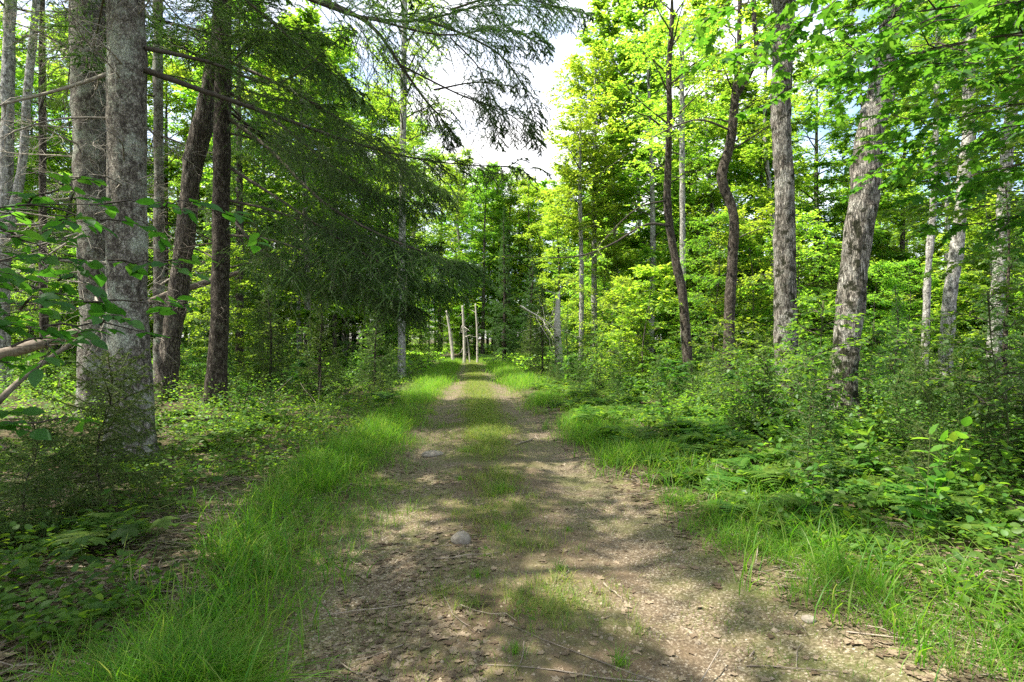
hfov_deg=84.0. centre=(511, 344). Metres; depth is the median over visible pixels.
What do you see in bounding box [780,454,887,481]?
fern
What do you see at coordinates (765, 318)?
young tree
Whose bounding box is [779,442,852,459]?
fern
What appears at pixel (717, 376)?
fir sapling
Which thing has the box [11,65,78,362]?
leafy tree
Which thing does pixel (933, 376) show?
leafy sapling
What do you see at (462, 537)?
stone
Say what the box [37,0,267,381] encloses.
spruce tree
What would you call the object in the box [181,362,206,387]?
leafy sapling
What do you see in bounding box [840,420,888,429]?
fern
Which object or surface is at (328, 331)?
young tree
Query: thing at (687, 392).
leafy sapling
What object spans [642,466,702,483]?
fern
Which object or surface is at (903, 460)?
fern
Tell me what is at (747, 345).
fir sapling
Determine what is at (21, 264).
young tree
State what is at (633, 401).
fern
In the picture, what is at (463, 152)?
leafy tree
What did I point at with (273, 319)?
spruce tree
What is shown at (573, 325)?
young tree
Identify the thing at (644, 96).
birch tree
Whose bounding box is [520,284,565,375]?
fir tree
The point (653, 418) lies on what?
fern
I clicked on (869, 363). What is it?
leafy sapling
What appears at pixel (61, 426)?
fallen branch
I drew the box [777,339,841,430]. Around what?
fir sapling
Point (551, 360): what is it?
fir sapling
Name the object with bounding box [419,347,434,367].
leafy sapling
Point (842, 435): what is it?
tall herb
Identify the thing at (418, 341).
young tree
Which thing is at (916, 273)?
young tree
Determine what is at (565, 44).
sky
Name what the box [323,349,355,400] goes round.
fir sapling
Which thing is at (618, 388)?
fir sapling
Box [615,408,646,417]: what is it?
fern
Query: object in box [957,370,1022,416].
leafy sapling
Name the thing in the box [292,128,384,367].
leafy tree
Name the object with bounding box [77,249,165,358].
young tree
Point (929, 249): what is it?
birch tree
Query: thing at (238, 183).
spruce tree
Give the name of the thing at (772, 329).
leafy sapling
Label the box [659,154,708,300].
leafy tree
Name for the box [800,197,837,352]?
spruce tree
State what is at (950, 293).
birch tree
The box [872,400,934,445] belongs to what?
leafy sapling
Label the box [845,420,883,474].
tall herb
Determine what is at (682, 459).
fern
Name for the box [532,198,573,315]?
leafy tree
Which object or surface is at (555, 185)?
leafy tree
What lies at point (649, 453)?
fern
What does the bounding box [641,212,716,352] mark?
young tree
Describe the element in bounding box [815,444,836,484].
tall herb
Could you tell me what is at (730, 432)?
tall herb
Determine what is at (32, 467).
hemlock sapling
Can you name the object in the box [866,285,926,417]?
fir tree
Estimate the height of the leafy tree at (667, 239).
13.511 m
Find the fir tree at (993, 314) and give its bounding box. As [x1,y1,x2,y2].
[922,183,1023,464]
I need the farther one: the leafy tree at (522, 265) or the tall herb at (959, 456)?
the leafy tree at (522, 265)
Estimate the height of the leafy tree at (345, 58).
19.479 m
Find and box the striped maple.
[0,171,271,439]
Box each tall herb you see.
[609,392,621,412]
[619,388,627,405]
[640,412,650,425]
[642,391,652,415]
[655,398,673,426]
[660,393,667,406]
[660,407,680,437]
[679,396,699,416]
[692,454,703,469]
[693,402,705,418]
[717,399,729,415]
[720,431,735,456]
[757,437,781,464]
[764,397,777,422]
[767,418,790,446]
[776,458,790,490]
[778,396,798,424]
[794,454,827,513]
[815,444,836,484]
[838,413,858,437]
[839,430,870,455]
[842,501,877,543]
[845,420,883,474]
[850,474,885,516]
[869,401,887,446]
[879,401,901,445]
[902,458,957,542]
[909,416,972,528]
[934,433,954,466]
[946,427,987,489]
[974,470,1010,517]
[1000,439,1023,495]
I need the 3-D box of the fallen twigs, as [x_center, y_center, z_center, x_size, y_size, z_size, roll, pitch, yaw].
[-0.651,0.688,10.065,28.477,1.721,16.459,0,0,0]
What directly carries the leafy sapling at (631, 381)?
on the ground at (668, 597)
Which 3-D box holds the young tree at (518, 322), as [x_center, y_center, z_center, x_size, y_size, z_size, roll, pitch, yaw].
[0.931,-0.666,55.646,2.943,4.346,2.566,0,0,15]
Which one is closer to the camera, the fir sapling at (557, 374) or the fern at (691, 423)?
the fern at (691, 423)
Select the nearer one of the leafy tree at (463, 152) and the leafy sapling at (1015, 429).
the leafy sapling at (1015, 429)
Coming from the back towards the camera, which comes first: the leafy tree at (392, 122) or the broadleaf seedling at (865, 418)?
the leafy tree at (392, 122)
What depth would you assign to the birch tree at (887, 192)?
39.28 m
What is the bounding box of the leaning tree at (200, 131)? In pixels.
[154,0,321,401]
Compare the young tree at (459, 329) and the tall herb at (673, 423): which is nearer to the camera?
the tall herb at (673, 423)
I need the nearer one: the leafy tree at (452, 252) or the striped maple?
the striped maple
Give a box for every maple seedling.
[18,577,82,609]
[47,528,110,574]
[106,500,198,553]
[212,464,237,481]
[644,405,664,414]
[828,461,863,479]
[833,475,868,494]
[894,495,939,519]
[992,536,1023,567]
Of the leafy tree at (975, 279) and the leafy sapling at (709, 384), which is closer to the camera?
the leafy sapling at (709, 384)
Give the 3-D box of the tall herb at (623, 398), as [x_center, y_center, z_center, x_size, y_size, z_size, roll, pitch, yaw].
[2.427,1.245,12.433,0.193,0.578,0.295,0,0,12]
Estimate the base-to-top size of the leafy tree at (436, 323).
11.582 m
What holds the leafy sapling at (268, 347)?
on the ground at (668, 597)
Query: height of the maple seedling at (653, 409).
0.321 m
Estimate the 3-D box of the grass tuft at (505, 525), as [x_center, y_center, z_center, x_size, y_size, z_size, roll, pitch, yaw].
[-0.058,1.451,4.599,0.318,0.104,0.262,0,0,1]
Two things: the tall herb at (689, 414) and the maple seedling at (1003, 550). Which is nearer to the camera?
the maple seedling at (1003, 550)
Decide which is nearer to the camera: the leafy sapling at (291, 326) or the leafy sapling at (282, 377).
the leafy sapling at (282, 377)
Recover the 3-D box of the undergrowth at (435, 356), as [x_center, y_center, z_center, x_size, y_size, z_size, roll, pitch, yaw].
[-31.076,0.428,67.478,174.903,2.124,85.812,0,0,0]
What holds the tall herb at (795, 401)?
on the ground at (668, 597)
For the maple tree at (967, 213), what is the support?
on the ground at (668, 597)
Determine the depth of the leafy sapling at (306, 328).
20.66 m
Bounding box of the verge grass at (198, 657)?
[0,355,1023,681]
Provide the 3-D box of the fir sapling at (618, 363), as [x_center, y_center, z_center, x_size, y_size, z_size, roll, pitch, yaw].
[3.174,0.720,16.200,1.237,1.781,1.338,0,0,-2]
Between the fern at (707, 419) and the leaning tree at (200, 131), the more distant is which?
the leaning tree at (200, 131)
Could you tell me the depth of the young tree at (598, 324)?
41.67 m
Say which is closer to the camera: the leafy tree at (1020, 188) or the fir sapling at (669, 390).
the fir sapling at (669, 390)
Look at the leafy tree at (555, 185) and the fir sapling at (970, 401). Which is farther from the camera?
the leafy tree at (555, 185)
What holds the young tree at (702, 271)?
on the ground at (668, 597)
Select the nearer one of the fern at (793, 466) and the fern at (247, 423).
the fern at (793, 466)
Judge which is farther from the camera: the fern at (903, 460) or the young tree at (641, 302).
the young tree at (641, 302)
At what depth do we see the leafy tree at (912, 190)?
41.47 m
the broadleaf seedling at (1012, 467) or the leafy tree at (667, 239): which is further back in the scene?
the leafy tree at (667, 239)
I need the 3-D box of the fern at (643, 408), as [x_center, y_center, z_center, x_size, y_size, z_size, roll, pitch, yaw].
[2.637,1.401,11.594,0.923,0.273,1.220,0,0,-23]
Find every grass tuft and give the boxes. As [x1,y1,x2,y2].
[457,445,475,451]
[464,565,491,580]
[485,474,520,495]
[491,520,522,533]
[500,633,538,659]
[551,554,572,571]
[599,639,644,672]
[674,478,698,487]
[717,491,743,517]
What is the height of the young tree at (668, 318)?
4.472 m
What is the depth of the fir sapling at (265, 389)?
12.85 m
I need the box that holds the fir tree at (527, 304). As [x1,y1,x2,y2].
[500,244,553,361]
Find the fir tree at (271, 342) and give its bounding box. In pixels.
[236,261,308,390]
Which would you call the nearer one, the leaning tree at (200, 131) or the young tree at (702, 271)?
the leaning tree at (200, 131)
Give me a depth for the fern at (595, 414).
9.96 m
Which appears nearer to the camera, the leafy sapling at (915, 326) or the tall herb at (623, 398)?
the leafy sapling at (915, 326)
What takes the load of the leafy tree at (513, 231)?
on the ground at (668, 597)
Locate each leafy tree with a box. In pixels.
[0,6,69,276]
[0,53,79,355]
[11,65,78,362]
[16,162,78,320]
[34,159,77,312]
[147,39,235,337]
[147,39,258,317]
[147,156,205,327]
[147,170,173,339]
[168,116,248,334]
[169,190,210,342]
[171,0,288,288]
[200,54,325,353]
[230,60,318,359]
[233,1,370,366]
[251,161,303,359]
[271,23,398,366]
[282,226,315,347]
[291,118,381,362]
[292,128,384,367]
[311,133,386,363]
[341,93,430,354]
[348,81,429,354]
[388,114,457,351]
[388,208,428,335]
[414,270,443,346]
[415,150,470,348]
[426,252,447,344]
[428,146,489,355]
[429,179,481,348]
[432,251,455,347]
[432,296,452,347]
[443,178,497,347]
[446,252,476,355]
[450,159,520,357]
[459,167,525,356]
[470,205,514,348]
[473,203,512,352]
[475,164,541,347]
[477,201,518,346]
[490,172,546,342]
[491,178,556,346]
[510,208,535,287]
[511,213,546,327]
[512,177,570,346]
[529,198,586,349]
[530,176,578,347]
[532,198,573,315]
[534,203,578,344]
[543,177,605,348]
[562,180,611,330]
[566,210,611,335]
[575,121,654,309]
[633,154,716,339]
[649,197,689,334]
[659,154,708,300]
[667,141,725,337]
[690,80,774,308]
[694,166,757,340]
[713,97,817,338]
[763,32,881,343]
[767,156,832,326]
[795,223,824,286]
[821,228,832,290]
[841,56,965,346]
[871,189,923,292]
[873,157,943,343]
[881,190,940,289]
[907,14,1023,315]
[908,213,932,291]
[918,182,983,277]
[937,160,1020,347]
[976,96,1023,312]
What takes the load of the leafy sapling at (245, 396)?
on the ground at (668, 597)
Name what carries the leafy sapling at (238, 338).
on the ground at (668, 597)
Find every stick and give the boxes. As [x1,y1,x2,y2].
[514,438,542,444]
[603,582,623,600]
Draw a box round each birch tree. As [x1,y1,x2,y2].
[0,0,68,390]
[0,80,55,298]
[33,5,77,358]
[54,0,181,282]
[259,26,344,365]
[293,31,359,350]
[349,0,466,376]
[535,87,624,368]
[555,0,675,355]
[586,26,688,332]
[587,0,720,363]
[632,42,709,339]
[633,9,729,359]
[660,0,771,347]
[715,0,817,343]
[734,145,773,348]
[799,0,928,349]
[821,177,849,282]
[829,174,849,274]
[869,165,917,345]
[878,0,998,370]
[881,0,1021,283]
[900,0,1020,395]
[917,0,1023,375]
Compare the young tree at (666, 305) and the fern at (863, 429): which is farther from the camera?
the young tree at (666, 305)
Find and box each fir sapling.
[21,379,41,395]
[26,347,73,397]
[66,352,76,384]
[179,345,193,381]
[180,340,200,373]
[184,334,206,378]
[227,346,252,397]
[242,333,269,379]
[249,344,268,385]
[255,388,288,424]
[256,372,277,406]
[281,347,299,380]
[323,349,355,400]
[345,352,359,381]
[351,362,367,385]
[370,359,393,393]
[382,343,400,383]
[546,359,555,378]
[547,359,558,377]
[553,363,563,383]
[562,353,581,383]
[565,349,588,389]
[580,368,589,387]
[583,376,606,397]
[586,367,608,391]
[603,339,642,395]
[608,368,615,389]
[611,375,630,400]
[623,344,640,381]
[645,352,668,400]
[651,386,669,407]
[658,378,684,406]
[659,410,678,436]
[670,366,691,401]
[680,358,709,406]
[688,344,713,390]
[692,339,701,372]
[693,339,714,377]
[699,352,745,416]
[720,403,748,439]
[731,331,768,392]
[734,354,788,441]
[738,343,753,373]
[763,339,773,376]
[770,376,852,497]
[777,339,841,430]
[787,352,859,455]
[801,341,819,397]
[836,435,871,478]
[858,351,879,387]
[858,378,880,418]
[867,363,936,457]
[868,340,945,449]
[883,381,957,479]
[883,423,970,511]
[885,328,960,435]
[920,323,991,433]
[924,352,1008,482]
[937,383,985,450]
[948,356,1023,483]
[986,332,1017,403]
[990,326,1023,421]
[996,398,1023,478]
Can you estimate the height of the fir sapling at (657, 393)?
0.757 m
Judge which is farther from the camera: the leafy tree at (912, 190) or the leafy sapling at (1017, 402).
the leafy tree at (912, 190)
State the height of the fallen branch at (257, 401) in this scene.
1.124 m
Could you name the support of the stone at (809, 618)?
on the ground at (668, 597)
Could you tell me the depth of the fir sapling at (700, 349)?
18.88 m
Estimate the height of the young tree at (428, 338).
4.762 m
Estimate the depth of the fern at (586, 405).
12.08 m
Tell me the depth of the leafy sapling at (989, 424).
6.57 m
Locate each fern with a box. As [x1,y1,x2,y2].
[21,509,170,561]
[161,409,193,414]
[172,421,214,429]
[176,431,250,449]
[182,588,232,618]
[223,420,269,435]
[235,411,278,421]
[360,391,402,405]
[535,384,555,389]
[543,400,562,406]
[544,387,567,392]
[550,380,576,385]
[557,400,594,407]
[559,399,603,406]
[566,390,592,397]
[566,408,622,423]
[570,404,599,412]
[590,391,613,397]
[590,425,671,444]
[592,398,617,405]
[592,405,628,411]
[602,417,637,426]
[607,403,646,408]
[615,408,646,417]
[620,396,649,404]
[621,406,659,414]
[622,394,650,401]
[629,409,658,421]
[632,446,680,460]
[633,414,666,424]
[637,451,699,467]
[642,415,662,424]
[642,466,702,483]
[643,435,679,446]
[651,422,702,435]
[655,407,686,416]
[655,437,735,461]
[658,418,707,426]
[663,416,694,421]
[665,419,740,439]
[671,431,765,457]
[675,405,718,415]
[684,469,751,492]
[686,491,765,518]
[687,436,722,447]
[696,457,799,499]
[697,416,715,422]
[699,407,734,418]
[708,415,789,434]
[722,447,791,467]
[739,509,837,541]
[745,481,794,509]
[755,426,794,442]
[757,451,804,464]
[762,489,884,527]
[764,427,834,442]
[766,470,834,489]
[775,439,851,455]
[778,463,806,468]
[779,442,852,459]
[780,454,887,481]
[806,450,875,470]
[808,437,862,455]
[816,429,867,440]
[829,434,910,462]
[837,475,923,504]
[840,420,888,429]
[844,423,886,435]
[847,416,882,427]
[848,460,976,493]
[848,482,963,517]
[877,455,934,463]
[890,502,1011,551]
[921,480,1007,508]
[944,495,1023,540]
[951,463,1000,479]
[951,482,995,505]
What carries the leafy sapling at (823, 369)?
on the ground at (668, 597)
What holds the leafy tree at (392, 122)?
on the ground at (668, 597)
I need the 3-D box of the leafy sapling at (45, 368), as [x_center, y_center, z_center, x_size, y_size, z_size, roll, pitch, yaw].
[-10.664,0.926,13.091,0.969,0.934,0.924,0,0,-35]
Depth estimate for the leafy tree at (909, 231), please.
50.13 m
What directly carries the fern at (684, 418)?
on the ground at (668, 597)
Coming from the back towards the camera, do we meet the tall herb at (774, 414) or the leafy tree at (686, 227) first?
the leafy tree at (686, 227)
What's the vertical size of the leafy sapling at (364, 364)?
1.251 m
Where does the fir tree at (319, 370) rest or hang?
on the ground at (668, 597)
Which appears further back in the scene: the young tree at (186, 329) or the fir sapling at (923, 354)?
the young tree at (186, 329)
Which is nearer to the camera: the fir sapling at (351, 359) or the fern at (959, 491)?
the fern at (959, 491)
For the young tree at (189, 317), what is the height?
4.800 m
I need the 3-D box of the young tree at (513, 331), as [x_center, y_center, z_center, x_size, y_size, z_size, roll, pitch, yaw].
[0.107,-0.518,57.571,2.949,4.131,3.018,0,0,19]
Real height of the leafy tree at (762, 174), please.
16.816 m
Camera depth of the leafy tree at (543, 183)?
61.25 m
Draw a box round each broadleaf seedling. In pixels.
[100,486,123,507]
[477,546,489,556]
[515,597,537,627]
[782,428,804,446]
[796,434,818,450]
[855,409,876,424]
[885,535,902,554]
[892,473,922,489]
[988,455,1022,485]
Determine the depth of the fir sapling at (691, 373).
12.90 m
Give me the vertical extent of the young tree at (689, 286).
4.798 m
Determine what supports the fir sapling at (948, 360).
on the ground at (668, 597)
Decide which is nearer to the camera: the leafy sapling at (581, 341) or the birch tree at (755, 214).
the leafy sapling at (581, 341)
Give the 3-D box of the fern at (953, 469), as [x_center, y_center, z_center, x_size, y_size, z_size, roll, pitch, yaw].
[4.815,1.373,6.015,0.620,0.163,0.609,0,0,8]
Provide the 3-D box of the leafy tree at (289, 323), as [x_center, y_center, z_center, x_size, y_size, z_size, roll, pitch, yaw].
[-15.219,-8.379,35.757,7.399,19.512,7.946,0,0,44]
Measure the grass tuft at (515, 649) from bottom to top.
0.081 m
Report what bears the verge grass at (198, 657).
on the ground at (668, 597)
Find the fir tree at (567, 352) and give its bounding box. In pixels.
[551,311,580,378]
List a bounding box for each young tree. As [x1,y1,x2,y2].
[10,242,79,372]
[10,267,72,364]
[10,285,34,343]
[34,280,77,351]
[37,246,79,365]
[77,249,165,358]
[164,269,209,362]
[182,243,258,375]
[203,294,263,367]
[293,280,340,359]
[302,279,349,355]
[350,281,397,359]
[366,312,410,366]
[382,269,434,362]
[397,331,413,354]
[408,324,427,350]
[409,318,439,356]
[421,328,443,357]
[440,310,462,353]
[454,312,474,351]
[454,312,479,354]
[466,315,486,353]
[500,321,520,348]
[509,316,529,353]
[551,261,622,355]
[551,300,603,366]
[554,239,648,362]
[573,275,659,378]
[576,305,609,347]
[585,243,648,355]
[599,262,699,382]
[601,232,696,353]
[601,276,678,369]
[623,277,671,344]
[626,290,679,363]
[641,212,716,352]
[660,282,723,359]
[663,251,751,354]
[668,210,773,358]
[672,229,752,352]
[679,262,740,355]
[688,201,822,368]
[718,274,773,361]
[736,209,877,369]
[746,291,817,367]
[750,279,821,354]
[797,236,866,349]
[801,243,916,358]
[815,279,888,346]
[824,260,917,365]
[830,224,922,348]
[860,283,922,365]
[870,258,962,363]
[878,251,938,346]
[882,240,981,350]
[885,277,941,354]
[904,276,985,367]
[905,293,968,352]
[920,190,1023,366]
[955,264,1021,362]
[963,252,1023,350]
[982,276,1023,366]
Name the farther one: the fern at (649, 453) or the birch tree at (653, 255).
the birch tree at (653, 255)
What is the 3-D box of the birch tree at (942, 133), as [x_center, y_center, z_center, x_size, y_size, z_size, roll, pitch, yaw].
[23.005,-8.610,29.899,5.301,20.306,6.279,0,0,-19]
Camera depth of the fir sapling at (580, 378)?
16.47 m
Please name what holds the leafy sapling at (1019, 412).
on the ground at (668, 597)
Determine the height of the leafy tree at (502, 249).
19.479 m
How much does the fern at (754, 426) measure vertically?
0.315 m
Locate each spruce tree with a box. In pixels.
[0,0,76,386]
[0,0,333,422]
[0,0,594,469]
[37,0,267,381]
[145,0,500,407]
[147,220,171,349]
[181,2,300,374]
[247,243,287,351]
[327,162,394,355]
[477,205,528,363]
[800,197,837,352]
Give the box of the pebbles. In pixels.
[264,415,865,681]
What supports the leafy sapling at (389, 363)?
on the ground at (668, 597)
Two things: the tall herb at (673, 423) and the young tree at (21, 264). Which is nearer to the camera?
the tall herb at (673, 423)
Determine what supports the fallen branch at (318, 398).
on the ground at (668, 597)
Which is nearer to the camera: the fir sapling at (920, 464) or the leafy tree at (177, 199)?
the fir sapling at (920, 464)
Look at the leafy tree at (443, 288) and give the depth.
91.94 m
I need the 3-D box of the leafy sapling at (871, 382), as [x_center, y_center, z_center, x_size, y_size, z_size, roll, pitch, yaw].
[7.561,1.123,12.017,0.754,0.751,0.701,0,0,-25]
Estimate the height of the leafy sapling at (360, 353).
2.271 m
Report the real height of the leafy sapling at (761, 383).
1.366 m
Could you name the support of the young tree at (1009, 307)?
on the ground at (668, 597)
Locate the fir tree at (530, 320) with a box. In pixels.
[514,311,541,368]
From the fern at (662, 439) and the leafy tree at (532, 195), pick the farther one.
the leafy tree at (532, 195)
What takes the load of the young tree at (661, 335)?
on the ground at (668, 597)
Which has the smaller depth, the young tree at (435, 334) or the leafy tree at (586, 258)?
the leafy tree at (586, 258)
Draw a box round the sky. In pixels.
[0,0,1023,338]
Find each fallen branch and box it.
[0,391,84,464]
[4,377,67,421]
[231,379,291,410]
[282,374,367,410]
[519,296,573,352]
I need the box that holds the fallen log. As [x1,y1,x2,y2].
[0,271,240,359]
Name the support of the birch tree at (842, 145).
on the ground at (668, 597)
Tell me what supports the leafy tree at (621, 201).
on the ground at (668, 597)
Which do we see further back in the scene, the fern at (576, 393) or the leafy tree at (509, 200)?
the leafy tree at (509, 200)
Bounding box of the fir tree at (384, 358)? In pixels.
[352,302,401,392]
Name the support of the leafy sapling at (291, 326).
on the ground at (668, 597)
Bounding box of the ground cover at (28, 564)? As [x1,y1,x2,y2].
[0,364,1023,659]
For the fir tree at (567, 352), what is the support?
on the ground at (668, 597)
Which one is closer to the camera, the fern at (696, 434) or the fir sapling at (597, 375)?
the fern at (696, 434)
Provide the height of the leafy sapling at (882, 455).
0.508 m
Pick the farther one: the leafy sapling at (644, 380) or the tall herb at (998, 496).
the leafy sapling at (644, 380)
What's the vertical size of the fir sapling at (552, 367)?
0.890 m
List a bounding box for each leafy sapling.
[0,344,53,392]
[11,357,33,381]
[28,365,70,397]
[37,345,71,366]
[39,364,61,387]
[40,354,76,390]
[179,344,203,386]
[179,346,188,386]
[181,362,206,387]
[197,349,234,380]
[222,380,265,417]
[229,335,250,373]
[229,363,258,398]
[237,361,268,389]
[248,322,288,381]
[250,327,284,376]
[269,368,298,396]
[282,359,324,400]
[283,323,303,362]
[285,327,324,372]
[289,347,309,383]
[316,381,347,428]
[328,370,351,392]
[334,340,363,372]
[341,382,356,397]
[349,326,382,376]
[349,387,369,405]
[354,354,378,377]
[373,371,388,391]
[383,354,399,375]
[387,347,408,378]
[403,361,421,380]
[409,355,427,374]
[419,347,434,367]
[560,354,588,383]
[566,335,603,371]
[576,346,604,377]
[577,338,615,387]
[582,327,622,383]
[594,321,627,359]
[617,375,639,396]
[634,355,673,395]
[646,331,659,363]
[650,337,685,383]
[655,387,674,400]
[657,359,700,397]
[668,331,680,366]
[672,389,705,417]
[688,314,748,401]
[689,354,722,387]
[692,353,718,378]
[693,372,736,405]
[701,333,776,428]
[702,369,724,397]
[703,350,739,396]
[707,328,735,358]
[708,367,758,412]
[720,357,796,423]
[722,324,753,356]
[736,353,759,384]
[738,354,802,437]
[739,384,779,418]
[741,369,757,384]
[748,342,823,416]
[753,327,773,357]
[755,337,773,379]
[756,285,887,446]
[762,343,816,381]
[768,353,821,426]
[769,321,828,404]
[797,321,825,365]
[811,326,832,351]
[812,340,867,385]
[817,367,870,416]
[849,439,899,471]
[858,353,884,380]
[858,363,883,400]
[858,380,883,405]
[859,314,912,416]
[860,341,883,364]
[861,358,892,378]
[863,324,906,372]
[866,318,956,422]
[866,355,915,405]
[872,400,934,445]
[899,374,952,422]
[900,313,962,377]
[911,273,1023,474]
[924,346,972,392]
[924,372,955,405]
[935,413,964,447]
[935,445,990,483]
[954,420,1017,459]
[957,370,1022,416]
[995,405,1023,459]
[995,417,1023,449]
[998,395,1023,425]
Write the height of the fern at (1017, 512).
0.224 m
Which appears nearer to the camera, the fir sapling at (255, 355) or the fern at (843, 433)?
the fern at (843, 433)
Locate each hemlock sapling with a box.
[0,348,198,528]
[0,407,106,552]
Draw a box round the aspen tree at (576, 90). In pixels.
[542,43,652,367]
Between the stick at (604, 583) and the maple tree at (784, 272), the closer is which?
the stick at (604, 583)
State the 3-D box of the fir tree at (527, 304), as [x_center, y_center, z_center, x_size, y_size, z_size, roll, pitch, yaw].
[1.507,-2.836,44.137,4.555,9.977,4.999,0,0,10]
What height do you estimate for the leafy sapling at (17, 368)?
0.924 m
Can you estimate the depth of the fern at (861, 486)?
5.02 m
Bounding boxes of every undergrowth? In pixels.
[0,356,1023,571]
[14,342,984,374]
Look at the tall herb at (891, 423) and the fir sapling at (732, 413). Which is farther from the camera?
the fir sapling at (732, 413)
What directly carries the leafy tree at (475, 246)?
on the ground at (668, 597)
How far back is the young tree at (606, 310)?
33.82 m
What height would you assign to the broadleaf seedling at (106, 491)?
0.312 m
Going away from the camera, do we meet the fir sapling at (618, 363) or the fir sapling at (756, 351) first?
the fir sapling at (756, 351)
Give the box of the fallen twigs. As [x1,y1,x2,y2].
[0,339,1023,681]
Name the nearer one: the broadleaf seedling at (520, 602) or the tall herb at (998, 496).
the broadleaf seedling at (520, 602)
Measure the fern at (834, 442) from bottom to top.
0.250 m
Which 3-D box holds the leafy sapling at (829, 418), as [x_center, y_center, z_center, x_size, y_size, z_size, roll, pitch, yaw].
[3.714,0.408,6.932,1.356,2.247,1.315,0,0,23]
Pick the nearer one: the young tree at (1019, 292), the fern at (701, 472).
the fern at (701, 472)
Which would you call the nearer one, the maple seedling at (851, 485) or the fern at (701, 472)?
the maple seedling at (851, 485)
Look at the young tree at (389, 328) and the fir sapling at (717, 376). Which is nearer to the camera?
the fir sapling at (717, 376)
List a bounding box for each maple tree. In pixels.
[675,0,1023,264]
[682,0,799,405]
[825,0,941,429]
[876,26,1023,285]
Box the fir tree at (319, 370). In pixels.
[283,296,359,404]
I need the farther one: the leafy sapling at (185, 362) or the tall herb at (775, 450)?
the leafy sapling at (185, 362)
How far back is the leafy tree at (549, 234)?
45.78 m
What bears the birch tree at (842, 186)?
on the ground at (668, 597)
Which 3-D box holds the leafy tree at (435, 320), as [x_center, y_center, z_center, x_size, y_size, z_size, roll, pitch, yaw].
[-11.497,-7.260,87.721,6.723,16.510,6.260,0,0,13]
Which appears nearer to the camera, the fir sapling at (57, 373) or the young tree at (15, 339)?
the fir sapling at (57, 373)
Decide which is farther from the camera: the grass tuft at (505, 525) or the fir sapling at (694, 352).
the fir sapling at (694, 352)
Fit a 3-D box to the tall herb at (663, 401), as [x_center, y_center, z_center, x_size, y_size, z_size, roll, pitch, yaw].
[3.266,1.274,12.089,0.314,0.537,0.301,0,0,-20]
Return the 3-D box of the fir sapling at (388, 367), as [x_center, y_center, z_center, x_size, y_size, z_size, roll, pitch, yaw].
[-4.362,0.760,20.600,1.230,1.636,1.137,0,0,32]
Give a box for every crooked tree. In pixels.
[479,0,750,387]
[587,0,827,388]
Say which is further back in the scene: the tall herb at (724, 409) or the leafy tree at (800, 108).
the leafy tree at (800, 108)
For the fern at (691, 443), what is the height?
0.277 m
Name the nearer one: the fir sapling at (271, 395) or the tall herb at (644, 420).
the tall herb at (644, 420)
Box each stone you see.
[421,450,443,456]
[451,531,470,544]
[801,615,816,623]
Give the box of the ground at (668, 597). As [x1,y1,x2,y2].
[0,339,1023,681]
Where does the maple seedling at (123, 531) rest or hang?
on the ground at (668, 597)
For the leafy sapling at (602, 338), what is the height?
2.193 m
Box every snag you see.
[441,311,454,359]
[458,306,468,362]
[465,328,469,361]
[475,304,479,361]
[546,289,564,372]
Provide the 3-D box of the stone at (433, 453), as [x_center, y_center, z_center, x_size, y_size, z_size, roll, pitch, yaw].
[-1.099,1.527,7.903,0.315,0.099,0.260,0,0,0]
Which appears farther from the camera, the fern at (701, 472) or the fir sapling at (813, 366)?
the fir sapling at (813, 366)
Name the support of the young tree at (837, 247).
on the ground at (668, 597)
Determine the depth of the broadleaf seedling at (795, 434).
7.12 m
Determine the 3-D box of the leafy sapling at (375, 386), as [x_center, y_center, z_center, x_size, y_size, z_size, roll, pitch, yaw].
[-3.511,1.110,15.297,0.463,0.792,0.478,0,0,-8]
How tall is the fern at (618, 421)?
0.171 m
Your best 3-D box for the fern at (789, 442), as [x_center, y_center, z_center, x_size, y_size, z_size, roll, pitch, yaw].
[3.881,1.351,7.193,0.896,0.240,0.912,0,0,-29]
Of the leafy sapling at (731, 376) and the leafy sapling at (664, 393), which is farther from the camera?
the leafy sapling at (664, 393)
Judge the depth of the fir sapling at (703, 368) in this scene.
15.33 m
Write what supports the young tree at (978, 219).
on the ground at (668, 597)
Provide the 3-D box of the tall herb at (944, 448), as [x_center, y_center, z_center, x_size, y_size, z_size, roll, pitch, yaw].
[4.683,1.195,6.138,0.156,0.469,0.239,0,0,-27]
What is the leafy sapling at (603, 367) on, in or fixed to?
on the ground at (668, 597)
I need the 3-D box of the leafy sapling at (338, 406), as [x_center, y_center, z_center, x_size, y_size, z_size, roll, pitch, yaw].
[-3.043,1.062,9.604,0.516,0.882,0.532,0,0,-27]
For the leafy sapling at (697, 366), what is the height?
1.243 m
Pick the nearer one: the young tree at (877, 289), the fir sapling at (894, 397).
the fir sapling at (894, 397)
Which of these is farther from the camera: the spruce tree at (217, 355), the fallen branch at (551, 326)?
the fallen branch at (551, 326)
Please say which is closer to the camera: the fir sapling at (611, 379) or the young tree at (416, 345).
the fir sapling at (611, 379)
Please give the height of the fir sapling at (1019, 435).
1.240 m
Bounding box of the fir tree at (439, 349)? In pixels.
[434,328,444,358]
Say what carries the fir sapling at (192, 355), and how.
on the ground at (668, 597)
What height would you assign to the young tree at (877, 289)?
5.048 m
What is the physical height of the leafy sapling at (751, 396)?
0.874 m
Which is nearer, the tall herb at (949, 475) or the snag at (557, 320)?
the tall herb at (949, 475)
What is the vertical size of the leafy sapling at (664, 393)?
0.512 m
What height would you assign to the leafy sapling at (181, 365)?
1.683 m
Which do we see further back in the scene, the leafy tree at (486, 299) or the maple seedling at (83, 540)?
the leafy tree at (486, 299)
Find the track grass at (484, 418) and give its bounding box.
[14,358,980,681]
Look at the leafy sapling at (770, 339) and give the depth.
20.66 m
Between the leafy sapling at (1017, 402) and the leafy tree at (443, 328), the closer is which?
the leafy sapling at (1017, 402)

